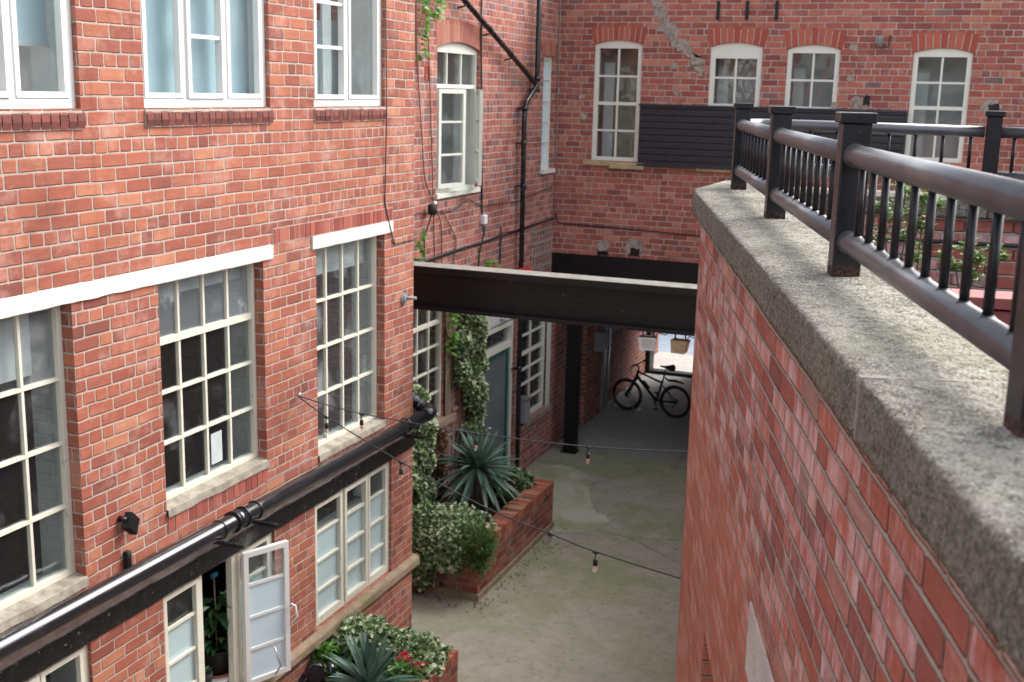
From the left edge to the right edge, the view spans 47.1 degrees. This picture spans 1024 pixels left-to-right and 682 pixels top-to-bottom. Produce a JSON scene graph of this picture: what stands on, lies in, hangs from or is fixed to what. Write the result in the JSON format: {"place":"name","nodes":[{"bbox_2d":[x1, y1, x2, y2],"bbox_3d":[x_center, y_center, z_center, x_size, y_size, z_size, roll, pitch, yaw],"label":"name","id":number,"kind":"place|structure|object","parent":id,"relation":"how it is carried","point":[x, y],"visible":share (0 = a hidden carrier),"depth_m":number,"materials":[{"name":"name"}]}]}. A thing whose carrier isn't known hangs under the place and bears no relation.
{"place":"outdoors","nodes":[
{"label":"outdoors","id":0,"kind":"place"},
{"bbox_2d":[412,373,691,681],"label":"ground","id":1,"kind":"structure","parent":0,"point":[520,632],"depth_m":13.09,"materials":[{"name":"concrete"}]},
{"bbox_2d":[0,0,419,681],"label":"brick building","id":2,"kind":"structure","parent":1,"relation":"on","point":[206,270],"depth_m":8.21,"materials":[{"name":"brick"}]},
{"bbox_2d":[0,0,75,108],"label":"window","id":3,"kind":"structure","parent":2,"relation":"in","point":[44,26],"depth_m":6.60,"materials":[{"name":"white paint"}]},
{"bbox_2d":[0,305,75,610],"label":"window","id":4,"kind":"structure","parent":2,"relation":"in","point":[31,345],"depth_m":6.96,"materials":[{"name":"beige paint"}]},
{"bbox_2d":[25,644,89,681],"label":"window","id":5,"kind":"structure","parent":2,"relation":"in","point":[74,667],"depth_m":7.27,"materials":[{"name":"beige paint"}]},
{"bbox_2d":[123,550,131,568],"bbox_3d":[-2.457,1.398,7.502,0.035,0.120,0.040,6,13,21],"label":"black bracket","id":6,"kind":"object","parent":2,"relation":"attached to","point":[127,558],"visible":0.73,"depth_m":7.49,"materials":[{"name":"metal"}]},
{"bbox_2d":[117,512,139,534],"bbox_3d":[-2.429,1.160,7.447,0.064,0.156,0.146,12,16,41],"label":"wall fixture","id":7,"kind":"object","parent":2,"relation":"attached to","point":[130,522],"depth_m":7.43,"materials":[{"name":"black paint"}]},
{"bbox_2d":[140,0,265,107],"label":"window","id":8,"kind":"structure","parent":2,"relation":"in","point":[196,53],"depth_m":7.94,"materials":[{"name":"white paint"}]},
{"bbox_2d":[158,263,257,500],"bbox_3d":[-2.264,0.265,8.328,0.250,1.580,1.210,6,13,21],"label":"window","id":9,"kind":"structure","parent":2,"relation":"in","point":[238,322],"depth_m":8.58,"materials":[{"name":"beige paint"}]},
{"bbox_2d":[205,666,212,681],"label":"potted plant","id":10,"kind":"object","parent":2,"relation":"on","point":[208,674],"visible":0.55,"depth_m":8.76,"materials":[{"name":"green plant"}]},
{"bbox_2d":[202,571,231,677],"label":"potted plant","id":11,"kind":"object","parent":2,"relation":"on","point":[216,658],"visible":0.76,"depth_m":8.87,"materials":[{"name":"green plant"}]},
{"bbox_2d":[0,390,436,660],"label":"wall pipe","id":12,"kind":"object","parent":2,"relation":"attached to","point":[58,616],"depth_m":7.98,"materials":[{"name":"black metal"}]},
{"bbox_2d":[163,532,297,681],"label":"window","id":13,"kind":"structure","parent":2,"relation":"in","point":[259,647],"depth_m":8.89,"materials":[{"name":"beige paint"}]},
{"bbox_2d":[267,456,312,481],"bbox_3d":[-1.754,1.012,9.290,0.008,0.011,0.680,6,13,21],"label":"metal strip","id":14,"kind":"object","parent":2,"relation":"attached to","point":[290,468],"visible":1,"depth_m":9.28,"materials":[{"name":"grey metal"}]},
{"bbox_2d":[316,236,376,446],"bbox_3d":[-1.672,-0.054,10.320,0.620,1.760,1.475,6,13,21],"label":"window","id":15,"kind":"structure","parent":2,"relation":"in","point":[361,254],"depth_m":10.44,"materials":[{"name":"beige paint"}]},
{"bbox_2d":[313,0,380,105],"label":"window","id":16,"kind":"structure","parent":2,"relation":"in","point":[347,52],"depth_m":9.98,"materials":[{"name":"white paint"}]},
{"bbox_2d":[315,461,388,626],"bbox_3d":[-1.552,1.751,10.514,0.317,1.125,1.385,6,13,21],"label":"window","id":17,"kind":"structure","parent":2,"relation":"in","point":[352,542],"depth_m":10.54,"materials":[{"name":"beige paint"}]},
{"bbox_2d":[384,0,413,243],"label":"cable","id":18,"kind":"object","parent":2,"relation":"attached to","point":[386,129],"visible":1,"depth_m":10.19,"materials":[{"name":"black rubber"}]},
{"bbox_2d":[401,293,416,304],"bbox_3d":[-0.951,-0.387,10.853,0.127,0.110,0.110,6,13,21],"label":"pipe stub","id":19,"kind":"object","parent":2,"relation":"attached to","point":[405,298],"visible":1,"depth_m":10.85,"materials":[{"name":"grey plastic"}]},
{"bbox_3d":[-1.692,0.419,9.253,0.050,0.028,0.028,6,13,21],"label":"wall hook","id":20,"kind":"object","parent":2,"relation":"attached to","visible":0},
{"bbox_2d":[297,395,680,578],"bbox_3d":[-0.306,1.013,8.190,3.619,0.645,0.040,11,15,38],"label":"string light","id":21,"kind":"object","parent":20,"relation":"hanging from","point":[549,533],"visible":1,"depth_m":8.10,"materials":[{"name":"black rubber"}]},
{"bbox_2d":[300,396,687,463],"bbox_3d":[0.118,0.719,9.136,3.645,0.446,0.034,2,12,5],"label":"string light","id":22,"kind":"object","parent":20,"relation":"hanging from","point":[475,440],"visible":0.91,"depth_m":9.17,"materials":[{"name":"black rubber"}]},
{"bbox_2d":[322,640,457,681],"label":"brick planter","id":23,"kind":"object","parent":1,"relation":"on","point":[450,673],"visible":0.19,"depth_m":10.10,"materials":[{"name":"brick"}]},
{"bbox_2d":[298,661,335,681],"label":"iron pipe","id":24,"kind":"object","parent":23,"relation":"on","point":[313,672],"visible":0.96,"depth_m":9.57,"materials":[{"name":"black metal"}]},
{"bbox_2d":[311,639,341,679],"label":"ivy","id":25,"kind":"object","parent":23,"relation":"on","point":[326,648],"visible":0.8,"depth_m":9.90,"materials":[{"name":"green plant"}]},
{"bbox_2d":[320,628,431,681],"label":"yucca","id":26,"kind":"object","parent":23,"relation":"in","point":[372,663],"visible":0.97,"depth_m":9.64,"materials":[{"name":"green plant"}]},
{"bbox_2d":[329,612,453,678],"bbox_3d":[-1.057,2.608,10.107,1.090,0.440,0.747,6,13,21],"label":"ivy","id":27,"kind":"object","parent":23,"relation":"on","point":[435,656],"visible":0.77,"depth_m":10.06,"materials":[{"name":"green plant"}]},
{"bbox_2d":[384,651,429,681],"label":"geranium","id":28,"kind":"object","parent":23,"relation":"in","point":[402,659],"visible":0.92,"depth_m":9.79,"materials":[{"name":"green plant"}]},
{"bbox_2d":[412,471,553,601],"bbox_3d":[-0.447,2.227,13.915,1.159,0.614,2.460,6,13,21],"label":"brick planter","id":29,"kind":"object","parent":1,"relation":"on","point":[517,541],"visible":0.35,"depth_m":13.57,"materials":[{"name":"brick"}]},
{"bbox_2d":[412,382,438,522],"bbox_3d":[-1.083,1.360,13.203,0.341,1.784,1.360,6,13,21],"label":"ivy","id":30,"kind":"object","parent":29,"relation":"in","point":[424,460],"visible":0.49,"depth_m":13.41,"materials":[{"name":"green plant"}]},
{"bbox_2d":[431,425,448,501],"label":"dead creeper","id":31,"kind":"object","parent":29,"relation":"in","point":[442,473],"visible":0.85,"depth_m":14.01,"materials":[{"name":"brown plant"}]},
{"bbox_2d":[412,499,496,591],"bbox_3d":[-0.793,2.205,13.031,1.189,0.946,1.123,6,13,21],"label":"ivy","id":32,"kind":"object","parent":29,"relation":"on","point":[440,522],"visible":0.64,"depth_m":12.68,"materials":[{"name":"green plant"}]},
{"bbox_2d":[452,313,490,490],"bbox_3d":[-0.423,0.648,14.706,0.366,2.589,1.053,6,13,21],"label":"ivy","id":33,"kind":"object","parent":29,"relation":"in","point":[471,362],"visible":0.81,"depth_m":14.52,"materials":[{"name":"green plant"}]},
{"bbox_2d":[455,511,501,579],"bbox_3d":[-0.381,2.216,12.646,0.553,0.741,0.546,6,13,21],"label":"rosemary bush","id":34,"kind":"object","parent":29,"relation":"in","point":[485,537],"visible":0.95,"depth_m":12.57,"materials":[{"name":"green plant"}]},
{"bbox_2d":[436,424,528,511],"bbox_3d":[-0.406,1.550,13.861,1.250,1.142,1.257,6,13,21],"label":"yucca","id":35,"kind":"object","parent":29,"relation":"in","point":[476,474],"visible":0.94,"depth_m":13.74,"materials":[{"name":"green plant"}]},
{"bbox_2d":[495,487,516,503],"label":"geranium","id":36,"kind":"object","parent":29,"relation":"in","point":[505,494],"visible":0.45,"depth_m":14.22,"materials":[{"name":"green plant"}]},
{"bbox_2d":[489,467,536,493],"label":"ivy","id":37,"kind":"object","parent":29,"relation":"on","point":[524,475],"visible":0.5,"depth_m":14.49,"materials":[{"name":"green plant"}]},
{"bbox_2d":[413,0,559,504],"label":"brick building","id":38,"kind":"structure","parent":1,"relation":"on","point":[468,114],"depth_m":14.77,"materials":[{"name":"red brick"}]},
{"bbox_2d":[423,201,437,259],"bbox_3d":[-0.909,-1.234,13.177,0.110,0.670,0.149,11,15,39],"label":"security light","id":39,"kind":"object","parent":38,"relation":"attached to","point":[432,208],"visible":0.77,"depth_m":13.11,"materials":[{"name":"black plastic"}]},
{"bbox_2d":[412,428,455,504],"bbox_3d":[-0.936,1.605,14.056,0.027,0.850,1.210,6,13,21],"label":"trellis","id":40,"kind":"object","parent":38,"relation":"attached to","point":[438,443],"visible":0.2,"depth_m":14.42,"materials":[{"name":"brown wood"}]},
{"bbox_2d":[413,309,456,429],"bbox_3d":[-1.038,0.314,13.532,0.180,1.609,1.600,6,13,21],"label":"window","id":41,"kind":"structure","parent":38,"relation":"in","point":[446,420],"depth_m":13.96,"materials":[{"name":"beige paint"}]},
{"bbox_2d":[414,0,456,263],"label":"vine","id":42,"kind":"object","parent":38,"relation":"attached to","point":[435,13],"visible":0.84,"depth_m":12.81,"materials":[{"name":"green plant"}]},
{"bbox_2d":[444,312,462,403],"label":"vine","id":43,"kind":"object","parent":38,"relation":"attached to","point":[453,336],"visible":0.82,"depth_m":13.99,"materials":[{"name":"green plant"}]},
{"bbox_2d":[451,318,465,489],"bbox_3d":[-0.585,0.774,14.749,0.027,2.300,0.800,6,13,21],"label":"trellis","id":44,"kind":"object","parent":38,"relation":"attached to","point":[453,410],"visible":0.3,"depth_m":14.41,"materials":[{"name":"brown wood"}]},
{"bbox_2d":[435,42,482,198],"bbox_3d":[-0.678,-2.600,13.775,0.570,1.760,1.250,6,13,21],"label":"window","id":45,"kind":"structure","parent":38,"relation":"in","point":[468,101],"depth_m":14.06,"materials":[{"name":"white paint"}]},
{"bbox_2d":[480,0,482,214],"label":"cable","id":46,"kind":"object","parent":38,"relation":"attached to","point":[481,89],"visible":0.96,"depth_m":14.23,"materials":[{"name":"black rubber"}]},
{"bbox_2d":[478,224,484,265],"bbox_3d":[-0.390,-1.088,14.752,0.019,0.751,0.199,6,13,21],"label":"cable","id":47,"kind":"object","parent":38,"relation":"attached to","point":[481,245],"visible":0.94,"depth_m":14.72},
{"bbox_2d":[414,186,551,214],"bbox_3d":[-0.452,-1.683,14.425,0.012,0.158,5.601,6,13,21],"label":"cable","id":48,"kind":"object","parent":38,"relation":"attached to","point":[480,205],"visible":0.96,"depth_m":14.55,"materials":[{"name":"black rubber"}]},
{"bbox_2d":[480,214,487,223],"bbox_3d":[-0.351,-1.522,14.691,0.060,0.115,0.100,6,13,21],"label":"junction box","id":49,"kind":"object","parent":38,"relation":"attached to","point":[483,218],"visible":1,"depth_m":14.65,"materials":[{"name":"white plastic"}]},
{"bbox_2d":[423,217,553,261],"bbox_3d":[-0.348,-1.252,14.800,0.029,0.150,5.201,6,13,21],"label":"cable bundle","id":50,"kind":"object","parent":38,"relation":"attached to","point":[469,246],"visible":0.81,"depth_m":14.72,"materials":[{"name":"black rubber"}]},
{"bbox_2d":[483,258,500,267],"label":"vine","id":51,"kind":"object","parent":38,"relation":"attached to","point":[490,262],"visible":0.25,"depth_m":14.85,"materials":[{"name":"green plant"}]},
{"bbox_2d":[484,347,508,470],"bbox_3d":[-0.211,1.110,15.888,0.136,1.942,0.902,6,13,21],"label":"door","id":52,"kind":"structure","parent":38,"relation":"in","point":[497,376],"depth_m":15.99,"materials":[{"name":"green paint"}]},
{"bbox_2d":[457,0,536,85],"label":"branch pipe","id":53,"kind":"object","parent":38,"relation":"attached to","point":[494,35],"visible":1,"depth_m":14.34,"materials":[{"name":"black metal"}]},
{"bbox_2d":[499,227,501,264],"bbox_3d":[-0.152,-1.189,15.348,0.017,0.610,0.037,6,13,21],"label":"cable","id":54,"kind":"object","parent":38,"relation":"attached to","point":[500,245],"visible":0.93,"depth_m":15.33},
{"bbox_2d":[520,395,531,423],"bbox_3d":[0.171,0.975,16.625,0.150,0.360,0.220,6,13,21],"label":"post box","id":55,"kind":"object","parent":38,"relation":"attached to","point":[525,411],"visible":0.75,"depth_m":16.55,"materials":[{"name":"grey plastic"}]},
{"bbox_2d":[519,267,532,270],"bbox_3d":[0.196,-0.936,15.923,0.120,0.130,0.289,6,13,21],"label":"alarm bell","id":56,"kind":"object","parent":38,"relation":"attached to","point":[527,268],"visible":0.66,"depth_m":15.85,"materials":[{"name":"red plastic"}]},
{"bbox_2d":[511,0,541,475],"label":"drainpipe","id":57,"kind":"object","parent":38,"relation":"attached to","point":[523,143],"visible":0.98,"depth_m":15.73,"materials":[{"name":"black metal"}]},
{"bbox_2d":[520,320,551,430],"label":"window","id":58,"kind":"structure","parent":38,"relation":"in","point":[541,344],"depth_m":17.34,"materials":[{"name":"beige paint"}]},
{"bbox_2d":[530,225,552,270],"bbox_3d":[0.419,-1.330,16.812,0.027,0.600,0.840,6,13,21],"label":"trellis","id":59,"kind":"object","parent":38,"relation":"attached to","point":[540,243],"visible":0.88,"depth_m":16.79,"materials":[{"name":"grey wood"}]},
{"bbox_2d":[540,56,554,173],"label":"window","id":60,"kind":"structure","parent":38,"relation":"in","point":[547,60],"depth_m":16.70,"materials":[{"name":"white paint"}]},
{"bbox_2d":[553,0,560,223],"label":"conduit","id":61,"kind":"object","parent":38,"relation":"attached to","point":[557,110],"visible":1,"depth_m":16.86,"materials":[{"name":"black metal"}]},
{"bbox_2d":[413,467,676,633],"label":"fallen leaves","id":62,"kind":"object","parent":1,"relation":"on","point":[511,577],"visible":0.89,"depth_m":12.99,"materials":[{"name":"brown plant"}]},
{"bbox_2d":[526,465,608,533],"bbox_3d":[0.564,2.116,15.998,1.218,0.001,2.759,0,12,-5],"label":"pavement patch","id":63,"kind":"object","parent":1,"relation":"on","point":[574,510],"visible":0.77,"depth_m":15.86,"materials":[{"name":"grey concrete"}]},
{"bbox_2d":[560,324,581,453],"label":"steel column","id":64,"kind":"structure","parent":1,"relation":"on","point":[572,380],"depth_m":17.76,"materials":[{"name":"black metal"}]},
{"bbox_2d":[607,388,640,413],"bbox_3d":[1.956,1.019,20.439,0.504,0.363,0.320,8,14,29],"label":"bike rack","id":65,"kind":"object","parent":1,"relation":"on","point":[634,410],"visible":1,"depth_m":20.42,"materials":[{"name":"silver metal"}]},
{"bbox_2d":[612,359,690,417],"bbox_3d":[2.401,0.800,20.155,1.457,0.934,0.545,6,13,21],"label":"bicycle","id":66,"kind":"object","parent":1,"relation":"on","point":[647,387],"visible":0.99,"depth_m":20.08,"materials":[{"name":"black metal"}]},
{"bbox_2d":[546,0,1023,451],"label":"brick building","id":67,"kind":"structure","parent":1,"relation":"on","point":[949,62],"depth_m":16.16,"materials":[{"name":"red brick"}]},
{"bbox_2d":[591,40,642,161],"bbox_3d":[1.541,-3.415,16.717,0.686,1.669,0.335,6,13,21],"label":"window","id":68,"kind":"structure","parent":67,"relation":"in","point":[609,83],"depth_m":16.66,"materials":[{"name":"white paint"}]},
{"bbox_2d":[555,213,699,236],"bbox_3d":[2.241,-1.597,16.583,3.470,0.224,0.021,6,13,21],"label":"cable","id":69,"kind":"object","parent":67,"relation":"attached to","point":[625,228],"visible":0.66,"depth_m":16.82,"materials":[{"name":"black rubber"}]},
{"bbox_2d":[708,43,762,106],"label":"window","id":70,"kind":"structure","parent":67,"relation":"in","point":[736,51],"depth_m":15.91,"materials":[{"name":"white paint"}]},
{"bbox_2d":[636,104,907,169],"bbox_3d":[3.434,-2.721,15.841,3.575,0.855,0.085,6,13,21],"label":"corrugated panel","id":71,"kind":"object","parent":67,"relation":"attached to","point":[689,136],"visible":0.61,"depth_m":16.14,"materials":[{"name":"black metal"}]},
{"bbox_2d":[784,45,840,108],"bbox_3d":[4.037,-3.514,15.695,0.678,0.854,0.335,6,13,21],"label":"window","id":72,"kind":"structure","parent":67,"relation":"in","point":[799,79],"depth_m":15.59,"materials":[{"name":"white paint"}]},
{"bbox_2d":[876,35,890,48],"bbox_3d":[4.769,-3.835,15.053,0.190,0.172,0.078,0,12,-4],"label":"wall lamp","id":73,"kind":"object","parent":67,"relation":"attached to","point":[879,41],"visible":1,"depth_m":15.03,"materials":[{"name":"grey plastic"}]},
{"bbox_2d":[905,48,972,162],"bbox_3d":[5.525,-3.047,15.193,0.707,1.428,0.335,6,13,21],"label":"window","id":74,"kind":"structure","parent":67,"relation":"in","point":[918,111],"depth_m":15.08,"materials":[{"name":"white paint"}]},
{"bbox_2d":[675,180,1023,681],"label":"parapet wall","id":75,"kind":"structure","parent":1,"relation":"on","point":[854,503],"depth_m":2.72,"materials":[{"name":"red brick"}]},
{"bbox_2d":[730,103,1023,438],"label":"railing","id":76,"kind":"object","parent":75,"relation":"on","point":[766,163],"visible":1,"depth_m":3.04,"materials":[{"name":"black metal"}]},
{"bbox_2d":[863,235,1017,247],"bbox_3d":[3.863,-0.374,5.817,5.000,0.061,0.023,6,13,21],"label":"cable","id":77,"kind":"object","parent":75,"relation":"attached to","point":[980,243],"visible":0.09,"depth_m":6.35,"materials":[{"name":"black rubber"}]},
{"bbox_2d":[653,351,692,371],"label":"pavement","id":78,"kind":"structure","parent":0,"point":[682,362],"depth_m":24.32,"materials":[{"name":"white concrete"}]},
{"bbox_2d":[658,333,693,354],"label":"road","id":79,"kind":"structure","parent":0,"point":[664,344],"depth_m":26.56,"materials":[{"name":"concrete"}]},
{"label":"terrace ground","id":80,"kind":"structure","parent":0,"visible":0},
{"bbox_2d":[872,181,945,270],"bbox_3d":[1.747,-0.331,5.261,0.339,0.834,0.197,6,13,21],"label":"shrub","id":81,"kind":"object","parent":80,"relation":"on","point":[903,234],"visible":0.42,"depth_m":5.21,"materials":[{"name":"green plant"}]},
{"bbox_2d":[933,237,1011,288],"bbox_3d":[1.908,-0.164,4.926,0.308,0.557,0.174,6,13,21],"label":"shrub","id":82,"kind":"object","parent":80,"relation":"on","point":[955,266],"visible":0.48,"depth_m":4.87,"materials":[{"name":"green plant"}]},
{"bbox_2d":[949,288,1012,325],"bbox_3d":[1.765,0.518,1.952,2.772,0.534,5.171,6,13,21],"label":"timber planter","id":83,"kind":"object","parent":80,"relation":"on","point":[1002,306],"depth_m":4.09,"materials":[{"name":"wood"}]},
{"bbox_3d":[3.055,1.420,11.865,0.300,3.210,9.135,6,13,21],"label":"retaining wall","id":84,"kind":"object","parent":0,"visible":0},
{"bbox_2d":[413,261,696,335],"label":"steel beam","id":85,"kind":"structure","parent":84,"relation":"on","point":[630,304],"depth_m":11.38,"materials":[{"name":"black metal"}]},
{"bbox_2d":[639,331,666,350],"bbox_3d":[1.361,-0.015,11.152,0.308,0.195,0.140,4,12,12],"label":"floodlight","id":86,"kind":"object","parent":85,"relation":"hanging from","point":[647,342],"visible":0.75,"depth_m":11.12,"materials":[{"name":"metal"}]},
{"bbox_2d":[670,335,693,353],"bbox_3d":[1.647,0.019,11.026,0.303,0.195,0.140,7,13,26],"label":"hanging planter","id":87,"kind":"object","parent":85,"relation":"hanging from","point":[679,345],"visible":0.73,"depth_m":11.02,"materials":[{"name":"beige wicker"}]}
]}

